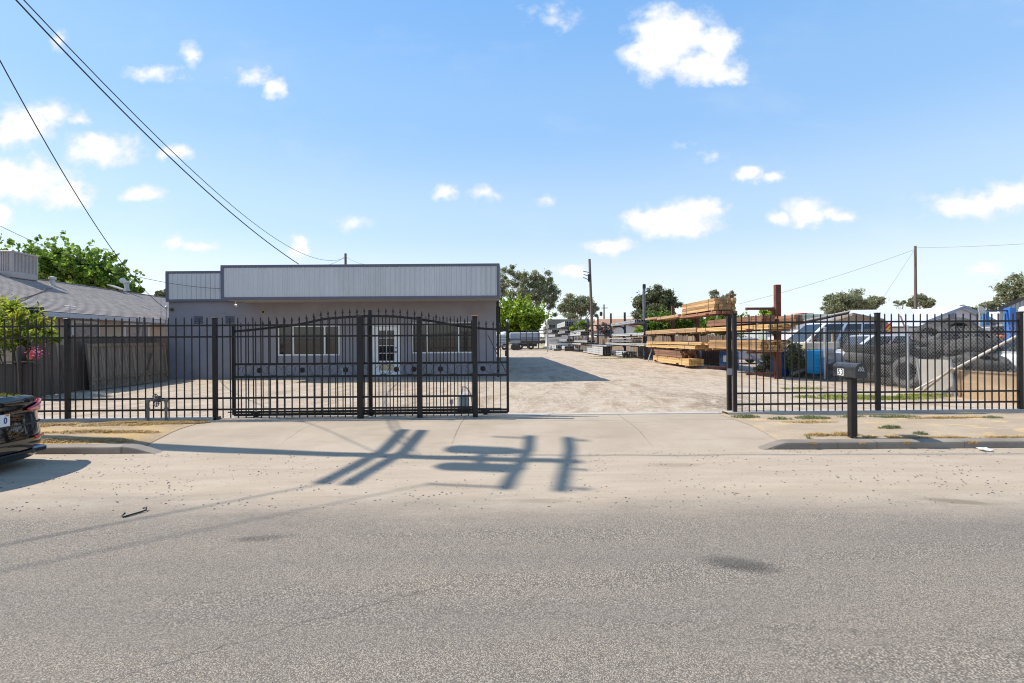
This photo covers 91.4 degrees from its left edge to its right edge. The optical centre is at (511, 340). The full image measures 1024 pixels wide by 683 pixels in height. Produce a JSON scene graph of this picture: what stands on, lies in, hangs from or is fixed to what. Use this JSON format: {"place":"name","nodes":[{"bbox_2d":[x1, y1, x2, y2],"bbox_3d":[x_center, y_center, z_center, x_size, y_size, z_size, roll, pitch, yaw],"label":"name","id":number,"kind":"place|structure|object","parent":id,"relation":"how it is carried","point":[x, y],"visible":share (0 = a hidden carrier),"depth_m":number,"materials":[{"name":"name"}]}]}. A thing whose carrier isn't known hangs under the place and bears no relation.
{"place":"outdoors","nodes":[
{"label":"outdoors","id":0,"kind":"place"},
{"bbox_2d":[39,420,196,444],"bbox_3d":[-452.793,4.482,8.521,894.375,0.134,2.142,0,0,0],"label":"straw verge","id":1,"kind":"structure","parent":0,"point":[145,438],"depth_m":8.24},
{"bbox_2d":[146,394,167,420],"bbox_3d":[-6.758,1.287,9.504,0.411,0.554,0.142,0,0,0],"label":"water valve","id":2,"kind":"object","parent":1,"relation":"on","point":[157,399],"visible":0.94,"depth_m":9.50,"materials":[{"name":"grey metal"}]},
{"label":"utility pole","id":3,"kind":"object","parent":1,"relation":"on","visible":0},
{"bbox_2d":[15,0,297,263],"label":"cable","id":4,"kind":"object","parent":3,"relation":"attached to","point":[47,33],"visible":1,"depth_m":11.90,"materials":[{"name":"black rubber"}]},
{"bbox_2d":[23,0,343,260],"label":"cable","id":5,"kind":"object","parent":3,"relation":"attached to","point":[141,121],"visible":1,"depth_m":13.57,"materials":[{"name":"black rubber"}]},
{"bbox_2d":[147,413,775,452],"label":"driveway","id":6,"kind":"structure","parent":0,"point":[716,431],"depth_m":8.16,"materials":[{"name":"concrete"}]},
{"bbox_2d":[221,411,721,418],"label":"gate sill","id":7,"kind":"structure","parent":6,"relation":"on","point":[519,414],"depth_m":9.98,"materials":[{"name":"concrete"}]},
{"bbox_2d":[228,307,508,416],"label":"sliding gate","id":8,"kind":"structure","parent":7,"relation":"on","point":[486,410],"depth_m":9.93,"materials":[{"name":"black metal"}]},
{"bbox_2d":[0,502,1023,682],"bbox_3d":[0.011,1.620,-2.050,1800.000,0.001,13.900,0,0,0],"label":"road","id":9,"kind":"structure","parent":0,"point":[824,593],"depth_m":3.19,"materials":[{"name":"grey asphalt"}]},
{"bbox_2d":[0,448,1023,508],"bbox_3d":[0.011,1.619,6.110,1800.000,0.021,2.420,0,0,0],"label":"dirt shoulder","id":10,"kind":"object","parent":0,"point":[627,479],"visible":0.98,"depth_m":5.86},
{"bbox_2d":[0,392,46,464],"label":"parked car","id":11,"kind":"object","parent":10,"relation":"on","point":[21,434],"visible":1,"depth_m":6.42,"materials":[{"name":"black paint"}]},
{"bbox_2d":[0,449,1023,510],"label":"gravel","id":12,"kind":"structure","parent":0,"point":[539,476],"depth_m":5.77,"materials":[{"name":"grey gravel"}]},
{"bbox_2d":[0,0,1023,338],"label":"sky","id":13,"kind":"structure","parent":0,"point":[692,148],"materials":[{"name":"blue"}]},
{"bbox_2d":[38,343,1016,417],"bbox_3d":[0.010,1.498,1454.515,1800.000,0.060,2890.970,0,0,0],"label":"yard ground","id":14,"kind":"structure","parent":0,"point":[542,379],"depth_m":14.74,"materials":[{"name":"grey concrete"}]},
{"bbox_2d":[0,353,40,397],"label":"plank fence","id":15,"kind":"object","parent":14,"relation":"on","point":[32,379],"visible":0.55,"depth_m":13.32,"materials":[{"name":"grey wood"}]},
{"bbox_2d":[0,233,48,254],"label":"mulberry tree","id":16,"kind":"object","parent":14,"relation":"on","point":[9,241],"visible":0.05,"depth_m":32.55,"materials":[{"name":"green plant"}]},
{"bbox_2d":[0,293,62,382],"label":"shrub","id":17,"kind":"object","parent":14,"relation":"on","point":[16,311],"visible":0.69,"depth_m":14.10,"materials":[{"name":"green plant"}]},
{"bbox_2d":[23,230,144,292],"bbox_3d":[-27.067,-2.559,31.919,7.207,8.638,3.781,0,0,0],"label":"mulberry tree","id":18,"kind":"object","parent":14,"relation":"on","point":[61,267],"visible":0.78,"depth_m":31.34,"materials":[{"name":"green plant"}]},
{"bbox_2d":[0,273,168,371],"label":"house","id":19,"kind":"structure","parent":14,"relation":"on","point":[62,300],"depth_m":20.42,"materials":[{"name":"beige paint"}]},
{"bbox_2d":[0,250,38,280],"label":"roof cooler","id":20,"kind":"object","parent":19,"relation":"on","point":[16,264],"visible":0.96,"depth_m":20.21,"materials":[{"name":"white metal"}]},
{"bbox_2d":[0,60,165,308],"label":"cable","id":21,"kind":"object","parent":19,"relation":"attached to","point":[62,171],"visible":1,"depth_m":12.65,"materials":[{"name":"black rubber"}]},
{"bbox_2d":[71,320,99,343],"bbox_3d":[-15.996,-0.011,18.765,0.050,1.430,1.399,0,0,-6],"label":"window","id":22,"kind":"structure","parent":19,"relation":"in","point":[78,329],"depth_m":18.76,"materials":[{"name":"grey glass"}]},
{"bbox_2d":[123,323,149,335],"bbox_3d":[-16.286,-0.009,21.713,0.050,1.430,1.706,0,0,-6],"label":"window","id":23,"kind":"structure","parent":19,"relation":"in","point":[125,329],"depth_m":21.46,"materials":[{"name":"grey glass"}]},
{"bbox_2d":[16,335,167,395],"bbox_3d":[-13.724,0.713,17.229,0.039,1.752,8.240,0,0,-10],"label":"plank fence","id":24,"kind":"object","parent":14,"relation":"on","point":[79,380],"visible":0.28,"depth_m":14.80,"materials":[{"name":"grey wood"}]},
{"bbox_2d":[85,342,167,389],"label":"plank gate","id":25,"kind":"structure","parent":24,"relation":"attached to","point":[133,358],"depth_m":17.14,"materials":[{"name":"grey wood"}]},
{"bbox_2d":[165,263,500,378],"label":"shop building","id":26,"kind":"structure","parent":14,"relation":"on","point":[287,292],"depth_m":20.30,"materials":[{"name":"grey paint"}]},
{"bbox_2d":[278,326,339,355],"bbox_3d":[-8.265,0.009,20.370,2.530,1.230,0.100,0,0,0],"label":"window","id":27,"kind":"structure","parent":26,"relation":"in","point":[295,329],"depth_m":20.39,"materials":[{"name":"grey glass"}]},
{"bbox_2d":[375,326,396,374],"bbox_3d":[-5.102,0.468,20.318,0.920,2.050,0.105,0,0,0],"label":"door","id":28,"kind":"structure","parent":26,"relation":"in","point":[385,367],"depth_m":20.34,"materials":[{"name":"white paint"}]},
{"bbox_2d":[412,322,470,352],"bbox_3d":[-2.791,-0.097,20.370,2.580,1.250,0.100,0,0,0],"label":"window","id":29,"kind":"structure","parent":26,"relation":"in","point":[429,344],"depth_m":20.39,"materials":[{"name":"grey glass"}]},
{"bbox_2d":[496,291,554,343],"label":"mulberry tree","id":30,"kind":"object","parent":14,"relation":"on","point":[523,315],"visible":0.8,"depth_m":87.69,"materials":[{"name":"green plant"}]},
{"bbox_2d":[509,330,545,349],"bbox_3d":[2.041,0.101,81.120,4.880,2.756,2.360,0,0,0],"label":"cargo trailer","id":31,"kind":"object","parent":14,"relation":"on","point":[514,336],"visible":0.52,"depth_m":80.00,"materials":[{"name":"metal"}]},
{"bbox_2d":[500,264,561,316],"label":"eucalyptus tree","id":32,"kind":"object","parent":14,"relation":"on","point":[541,285],"visible":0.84,"depth_m":123.58,"materials":[{"name":"green plant"}]},
{"bbox_2d":[39,408,1023,425],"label":"fence footing","id":33,"kind":"object","parent":14,"relation":"on","point":[209,418],"visible":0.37,"depth_m":9.86,"materials":[{"name":"concrete"}]},
{"bbox_2d":[0,315,477,419],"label":"iron fence","id":34,"kind":"object","parent":33,"relation":"on","point":[360,396],"visible":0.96,"depth_m":9.66,"materials":[{"name":"black metal"}]},
{"bbox_2d":[732,312,1023,411],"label":"iron fence","id":35,"kind":"object","parent":33,"relation":"on","point":[877,332],"visible":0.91,"depth_m":9.98,"materials":[{"name":"black metal"}]},
{"bbox_2d":[557,292,599,337],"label":"eucalyptus tree","id":36,"kind":"object","parent":14,"relation":"on","point":[579,305],"visible":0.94,"depth_m":108.93,"materials":[{"name":"green plant"}]},
{"bbox_2d":[583,259,593,345],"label":"utility pole","id":37,"kind":"object","parent":14,"relation":"on","point":[589,279],"visible":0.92,"depth_m":65.85,"materials":[{"name":"brown wood"}]},
{"bbox_2d":[583,345,609,355],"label":"steel bundle","id":38,"kind":"object","parent":14,"relation":"on","point":[602,350],"visible":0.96,"depth_m":48.18,"materials":[{"name":"grey metal"}]},
{"bbox_2d":[311,356,950,412],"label":"yard weeds","id":39,"kind":"object","parent":14,"relation":"on","point":[867,396],"visible":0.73,"depth_m":12.58,"materials":[{"name":"green plant"}]},
{"bbox_2d":[630,315,646,359],"bbox_3d":[9.439,-0.186,37.300,1.250,3.350,0.143,0,0,0],"label":"cantilever rack","id":40,"kind":"object","parent":14,"relation":"on","point":[644,325],"visible":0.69,"depth_m":37.26,"materials":[{"name":"metal"}]},
{"bbox_2d":[575,334,725,365],"bbox_3d":[11.322,0.477,58.150,0.123,1.900,63.701,0,0,0],"label":"plank fence","id":41,"kind":"object","parent":14,"relation":"on","point":[710,357],"visible":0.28,"depth_m":36.23,"materials":[{"name":"brown wood"}]},
{"bbox_2d":[630,284,683,319],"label":"oak tree","id":42,"kind":"object","parent":14,"relation":"on","point":[657,297],"visible":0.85,"depth_m":78.99,"materials":[{"name":"green plant"}]},
{"bbox_2d":[654,306,674,360],"bbox_3d":[9.438,-0.311,31.000,1.250,3.600,0.143,0,0,0],"label":"cantilever rack","id":43,"kind":"object","parent":14,"relation":"on","point":[672,323],"visible":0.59,"depth_m":30.95,"materials":[{"name":"orange metal"}]},
{"bbox_2d":[646,327,710,334],"bbox_3d":[9.390,-0.475,28.891,0.986,0.305,9.237,0,0,0],"label":"lumber bundle","id":44,"kind":"object","parent":43,"relation":"on","point":[682,330],"visible":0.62,"depth_m":27.66,"materials":[{"name":"brown wood"}]},
{"bbox_2d":[653,355,703,366],"bbox_3d":[9.316,1.157,28.514,0.816,0.428,6.487,0,0,0],"label":"lumber bundle","id":45,"kind":"object","parent":14,"relation":"on","point":[692,362],"visible":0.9,"depth_m":26.24,"materials":[{"name":"brown wood"}]},
{"bbox_2d":[654,349,696,358],"bbox_3d":[9.348,0.777,28.888,0.886,0.431,5.292,0,0,0],"label":"lumber bundle","id":46,"kind":"object","parent":45,"relation":"on","point":[667,353],"visible":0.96,"depth_m":27.66,"materials":[{"name":"brown wood"}]},
{"bbox_2d":[675,318,699,363],"bbox_3d":[9.440,-0.036,26.900,1.250,3.050,0.143,0,0,0],"label":"cantilever rack","id":47,"kind":"object","parent":14,"relation":"on","point":[696,336],"visible":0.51,"depth_m":26.83,"materials":[{"name":"orange metal"}]},
{"bbox_2d":[646,344,711,349],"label":"lumber bundle","id":48,"kind":"object","parent":47,"relation":"on","point":[690,347],"visible":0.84,"depth_m":26.68,"materials":[{"name":"brown wood"}]},
{"bbox_2d":[646,341,708,345],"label":"lumber bundle","id":49,"kind":"object","parent":48,"relation":"on","point":[685,343],"visible":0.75,"depth_m":26.37,"materials":[{"name":"brown wood"}]},
{"bbox_2d":[639,307,747,341],"bbox_3d":[14.572,-0.614,39.846,9.020,4.170,3.135,0,0,0],"label":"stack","id":50,"kind":"object","parent":14,"relation":"on","point":[679,324],"visible":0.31,"depth_m":39.37,"materials":[{"name":"brown wood"}]},
{"bbox_2d":[705,295,733,368],"bbox_3d":[9.438,-0.286,22.750,1.250,3.550,0.143,0,0,0],"label":"cantilever rack","id":51,"kind":"object","parent":14,"relation":"on","point":[730,296],"visible":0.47,"depth_m":22.70,"materials":[{"name":"orange metal"}]},
{"bbox_2d":[680,311,736,317],"bbox_3d":[9.412,-1.230,24.360,0.992,0.129,4.918,0,0,0],"label":"lumber bundle","id":52,"kind":"object","parent":51,"relation":"on","point":[700,315],"visible":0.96,"depth_m":23.66,"materials":[{"name":"brown wood"}]},
{"bbox_2d":[682,298,735,315],"bbox_3d":[9.383,-1.574,24.152,0.986,0.592,4.354,0,0,0],"label":"lumber bundle","id":53,"kind":"object","parent":52,"relation":"on","point":[717,304],"visible":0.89,"depth_m":22.59,"materials":[{"name":"brown wood"}]},
{"bbox_2d":[697,324,795,332],"bbox_3d":[9.405,-0.450,20.807,1.016,0.248,6.861,0,0,0],"label":"lumber bundle","id":54,"kind":"object","parent":51,"relation":"on","point":[766,327],"visible":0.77,"depth_m":18.42,"materials":[{"name":"brown wood"}]},
{"bbox_2d":[707,315,774,327],"bbox_3d":[9.163,-0.734,20.428,0.496,0.352,5.144,0,0,0],"label":"lumber bundle","id":55,"kind":"object","parent":54,"relation":"on","point":[716,323],"visible":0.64,"depth_m":19.42,"materials":[{"name":"brown wood"}]},
{"bbox_2d":[726,316,731,410],"bbox_3d":[4.407,0.491,10.113,0.125,1.960,0.095,0,0,0],"label":"gate post","id":56,"kind":"object","parent":14,"relation":"on","point":[729,358],"visible":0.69,"depth_m":10.08,"materials":[{"name":"black metal"}]},
{"bbox_2d":[753,353,769,372],"bbox_3d":[10.349,0.962,20.485,0.857,1.070,0.910,0,0,42],"label":"shrub","id":57,"kind":"object","parent":14,"relation":"on","point":[767,363],"visible":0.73,"depth_m":20.41,"materials":[{"name":"green plant"}]},
{"bbox_2d":[745,285,781,378],"bbox_3d":[9.338,-0.286,18.600,1.280,3.550,0.168,0,0,0],"label":"cantilever rack","id":58,"kind":"object","parent":14,"relation":"on","point":[775,310],"visible":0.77,"depth_m":18.54,"materials":[{"name":"orange metal"}]},
{"bbox_2d":[709,340,787,351],"bbox_3d":[9.395,0.200,20.323,0.986,0.451,4.941,0,0,0],"label":"lumber bundle","id":59,"kind":"object","parent":58,"relation":"on","point":[717,344],"visible":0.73,"depth_m":18.51,"materials":[{"name":"brown wood"}]},
{"bbox_2d":[783,340,805,376],"bbox_3d":[11.037,0.747,19.305,1.220,1.563,1.118,0,0,-14],"label":"shrub","id":60,"kind":"object","parent":14,"relation":"on","point":[795,358],"visible":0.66,"depth_m":19.15,"materials":[{"name":"green plant"}]},
{"bbox_2d":[789,342,839,348],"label":"timber platform","id":61,"kind":"structure","parent":14,"relation":"on","point":[816,345],"depth_m":19.60,"materials":[{"name":"beige wood"}]},
{"bbox_2d":[789,369,846,381],"bbox_3d":[11.559,1.269,19.500,1.200,0.351,5.000,0,0,0],"label":"rubble","id":62,"kind":"object","parent":14,"relation":"on","point":[810,376],"visible":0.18,"depth_m":18.40,"materials":[{"name":"grey stone"}]},
{"bbox_2d":[805,350,823,373],"bbox_3d":[11.139,0.799,18.395,0.402,0.851,0.530,0,0,0],"label":"blue plastic barrel","id":63,"kind":"object","parent":62,"relation":"on","point":[816,361],"visible":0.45,"depth_m":18.15,"materials":[{"name":"blue plastic"}]},
{"bbox_2d":[753,323,883,368],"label":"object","id":64,"kind":"object","parent":14,"relation":"on","point":[831,327],"visible":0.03,"depth_m":20.82,"materials":[{"name":"white paint"}]},
{"bbox_2d":[819,288,886,313],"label":"eucalyptus tree","id":65,"kind":"object","parent":14,"relation":"on","point":[842,302],"visible":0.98,"depth_m":83.92,"materials":[{"name":"green plant"}]},
{"bbox_2d":[828,313,888,331],"bbox_3d":[18.838,0.021,26.067,4.984,2.714,4.157,0,0,0],"label":"awning","id":66,"kind":"object","parent":14,"relation":"on","point":[852,317],"visible":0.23,"depth_m":24.81,"materials":[{"name":"grey metal"}]},
{"bbox_2d":[857,372,874,381],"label":"tyre","id":67,"kind":"object","parent":14,"relation":"on","point":[868,378],"visible":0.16,"depth_m":16.47,"materials":[{"name":"rubber"}]},
{"bbox_2d":[865,364,873,371],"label":"tyre","id":68,"kind":"object","parent":67,"relation":"on","point":[869,367],"visible":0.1,"depth_m":16.48,"materials":[{"name":"rubber"}]},
{"bbox_2d":[843,352,873,363],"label":"tyre","id":69,"kind":"object","parent":68,"relation":"on","point":[858,357],"visible":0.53,"depth_m":16.53,"materials":[{"name":"rubber"}]},
{"bbox_2d":[843,343,873,354],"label":"tyre","id":70,"kind":"object","parent":69,"relation":"on","point":[853,347],"visible":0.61,"depth_m":16.64,"materials":[{"name":"rubber"}]},
{"bbox_2d":[836,335,912,361],"bbox_3d":[13.872,0.600,19.400,4.335,1.620,2.120,0,0,0],"label":"parked car","id":71,"kind":"object","parent":14,"relation":"on","point":[853,339],"visible":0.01,"depth_m":18.71,"materials":[{"name":"white paint"}]},
{"bbox_2d":[737,324,1016,400],"bbox_3d":[11.203,0.492,18.267,0.108,1.970,15.537,0,0,0],"label":"chain link fence","id":72,"kind":"object","parent":14,"relation":"on","point":[825,361],"visible":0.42,"depth_m":14.13,"materials":[{"name":"metal"}]},
{"bbox_2d":[881,374,914,385],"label":"tyre","id":73,"kind":"object","parent":14,"relation":"on","point":[889,379],"visible":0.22,"depth_m":15.54,"materials":[{"name":"rubber"}]},
{"bbox_2d":[873,364,910,375],"bbox_3d":[11.992,0.933,15.798,0.961,0.315,0.961,1,4,-20],"label":"tyre","id":74,"kind":"object","parent":73,"relation":"on","point":[888,369],"visible":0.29,"depth_m":15.51,"materials":[{"name":"rubber"}]},
{"bbox_2d":[873,353,909,363],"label":"tyre","id":75,"kind":"object","parent":74,"relation":"on","point":[889,357],"visible":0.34,"depth_m":15.61,"materials":[{"name":"rubber"}]},
{"bbox_2d":[881,342,915,354],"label":"tyre","id":76,"kind":"object","parent":75,"relation":"on","point":[901,346],"visible":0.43,"depth_m":15.43,"materials":[{"name":"rubber"}]},
{"bbox_2d":[890,356,919,387],"bbox_3d":[11.786,0.953,14.850,0.317,0.967,0.967,8,-3,-20],"label":"tyre","id":77,"kind":"object","parent":14,"relation":"on","point":[895,373],"visible":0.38,"depth_m":14.90,"materials":[{"name":"rubber"}]},
{"bbox_2d":[914,246,916,308],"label":"utility pole","id":78,"kind":"object","parent":14,"relation":"on","point":[915,277],"visible":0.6,"depth_m":47.91,"materials":[{"name":"brown wood"}]},
{"bbox_2d":[905,293,935,308],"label":"eucalyptus tree","id":79,"kind":"object","parent":14,"relation":"on","point":[924,301],"visible":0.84,"depth_m":79.39,"materials":[{"name":"green plant"}]},
{"bbox_2d":[915,358,955,395],"bbox_3d":[11.357,0.956,13.392,0.200,0.944,1.109,0,0,0],"label":"grey panel","id":80,"kind":"object","parent":14,"relation":"on","point":[931,373],"visible":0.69,"depth_m":13.38,"materials":[{"name":"grey metal"}]},
{"bbox_2d":[915,335,1015,389],"bbox_3d":[11.124,0.632,12.392,0.056,1.498,2.789,0,0,0],"label":"leaning pipe","id":81,"kind":"object","parent":14,"relation":"on","point":[979,355],"visible":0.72,"depth_m":12.01,"materials":[{"name":"grey metal"}]},
{"bbox_2d":[957,370,1016,403],"bbox_3d":[11.311,1.083,11.727,0.148,0.728,1.954,0,0,0],"label":"plywood sheet","id":82,"kind":"object","parent":14,"relation":"on","point":[980,378],"visible":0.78,"depth_m":11.94,"materials":[{"name":"brown wood"}]},
{"bbox_2d":[975,300,1003,311],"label":"tree","id":83,"kind":"object","parent":14,"relation":"on","point":[992,305],"visible":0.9,"depth_m":79.62,"materials":[{"name":"green plant"}]},
{"bbox_2d":[993,338,1015,368],"bbox_3d":[13.760,0.611,11.729,2.120,1.500,4.435,0,0,-18],"label":"parked car","id":84,"kind":"object","parent":14,"relation":"on","point":[1002,351],"visible":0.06,"depth_m":12.67,"materials":[{"name":"white paint"}]},
{"bbox_2d":[989,271,1023,305],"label":"eucalyptus tree","id":85,"kind":"object","parent":14,"relation":"on","point":[1006,292],"visible":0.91,"depth_m":59.88,"materials":[{"name":"green plant"}]},
{"bbox_2d":[990,297,1023,339],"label":"metal shed","id":86,"kind":"structure","parent":14,"relation":"on","point":[1017,303],"depth_m":22.95,"materials":[{"name":"metal"}]},
{"bbox_2d":[544,319,594,345],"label":"house","id":87,"kind":"structure","parent":0,"point":[555,322],"depth_m":120.40,"materials":[{"name":"white"}]},
{"bbox_2d":[589,319,640,336],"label":"house","id":88,"kind":"structure","parent":0,"point":[620,330],"depth_m":82.53,"materials":[{"name":"white"}]},
{"bbox_2d":[723,411,1023,439],"bbox_3d":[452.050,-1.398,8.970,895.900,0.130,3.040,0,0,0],"label":"dirt verge","id":89,"kind":"structure","parent":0,"point":[1010,423],"depth_m":8.50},
{"bbox_2d":[40,415,1023,442],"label":"straw","id":90,"kind":"object","parent":89,"relation":"on","point":[159,422],"visible":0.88,"depth_m":8.29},
{"bbox_2d":[833,361,867,438],"bbox_3d":[5.191,0.911,7.679,0.180,1.210,0.540,0,0,0],"label":"mailbox","id":91,"kind":"object","parent":89,"relation":"on","point":[852,372],"visible":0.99,"depth_m":7.58,"materials":[{"name":"black metal"}]},
{"bbox_2d":[854,361,867,377],"bbox_3d":[5.189,0.436,7.432,0.179,0.259,0.045,0,0,0],"label":"door","id":92,"kind":"structure","parent":91,"relation":"in","point":[860,370],"depth_m":7.42,"materials":[{"name":"black metal"}]},
{"bbox_2d":[731,414,1002,438],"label":"weeds","id":93,"kind":"object","parent":89,"relation":"on","point":[887,426],"visible":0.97,"depth_m":9.26,"materials":[{"name":"green plant"}]},
{"bbox_2d":[768,305,999,339],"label":"house","id":94,"kind":"structure","parent":0,"point":[959,311],"depth_m":32.98,"materials":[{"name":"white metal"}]},
{"bbox_2d":[986,308,1015,338],"bbox_3d":[16.693,0.141,17.100,0.936,2.502,0.200,0,0,0],"label":"blue post","id":95,"kind":"object","parent":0,"point":[1008,311],"visible":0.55,"depth_m":17.02,"materials":[{"name":"metal"}]},
{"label":"tyre","id":96,"kind":"object","parent":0,"visible":0},
{"bbox_2d":[909,355,928,364],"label":"tyre","id":97,"kind":"object","parent":96,"relation":"on","point":[923,357],"visible":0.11,"depth_m":15.57,"materials":[{"name":"rubber"}]},
{"bbox_2d":[910,345,925,355],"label":"tyre","id":98,"kind":"object","parent":97,"relation":"on","point":[917,353],"visible":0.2,"depth_m":15.64,"materials":[{"name":"rubber"}]},
{"bbox_2d":[912,324,945,346],"bbox_3d":[13.295,-0.132,15.919,0.859,0.859,0.281,1,-37,38],"label":"tyre","id":99,"kind":"object","parent":98,"relation":"on","point":[917,340],"visible":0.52,"depth_m":15.93,"materials":[{"name":"rubber"}]},
{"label":"tyre","id":100,"kind":"object","parent":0,"visible":0},
{"bbox_2d":[952,362,969,375],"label":"tyre","id":101,"kind":"object","parent":100,"relation":"on","point":[959,363],"visible":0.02,"depth_m":13.03,"materials":[{"name":"rubber"}]},
{"bbox_2d":[939,351,983,362],"bbox_3d":[12.112,0.491,13.470,0.953,0.312,0.953,-18,-8,-7],"label":"tyre","id":102,"kind":"object","parent":101,"relation":"on","point":[953,359],"visible":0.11,"depth_m":13.25,"materials":[{"name":"rubber"}]},
{"bbox_2d":[925,339,954,358],"bbox_3d":[12.452,0.299,14.200,1.099,0.360,1.099,8,-19,0],"label":"tyre","id":103,"kind":"object","parent":102,"relation":"on","point":[931,351],"visible":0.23,"depth_m":14.17,"materials":[{"name":"rubber"}]},
{"bbox_2d":[944,337,997,356],"bbox_3d":[12.252,0.240,13.350,1.099,0.360,1.099,8,-19,0],"label":"tyre","id":104,"kind":"object","parent":102,"relation":"on","point":[966,346],"visible":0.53,"depth_m":13.00,"materials":[{"name":"rubber"}]},
{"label":"tyre","id":105,"kind":"object","parent":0,"visible":0},
{"bbox_2d":[961,351,1011,371],"bbox_3d":[12.023,0.562,12.693,0.953,0.312,0.953,-12,21,-29],"label":"tyre","id":106,"kind":"object","parent":105,"relation":"on","point":[981,362],"visible":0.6,"depth_m":12.49,"materials":[{"name":"rubber"}]},
{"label":"tyre","id":107,"kind":"object","parent":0,"visible":0},
{"bbox_2d":[945,317,978,337],"bbox_3d":[14.220,-0.260,15.902,0.938,0.938,0.307,-9,-21,38],"label":"tyre","id":108,"kind":"object","parent":107,"relation":"on","point":[973,325],"visible":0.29,"depth_m":15.69,"materials":[{"name":"rubber"}]},
{"label":"ground","id":109,"kind":"structure","parent":0,"visible":0},
{"bbox_2d":[35,444,163,453],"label":"kerb","id":110,"kind":"structure","parent":109,"relation":"on","point":[96,449],"depth_m":7.30,"materials":[{"name":"concrete"}]},
{"bbox_2d":[758,438,1023,449],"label":"kerb","id":111,"kind":"structure","parent":109,"relation":"on","point":[923,443],"depth_m":7.30,"materials":[{"name":"concrete"}]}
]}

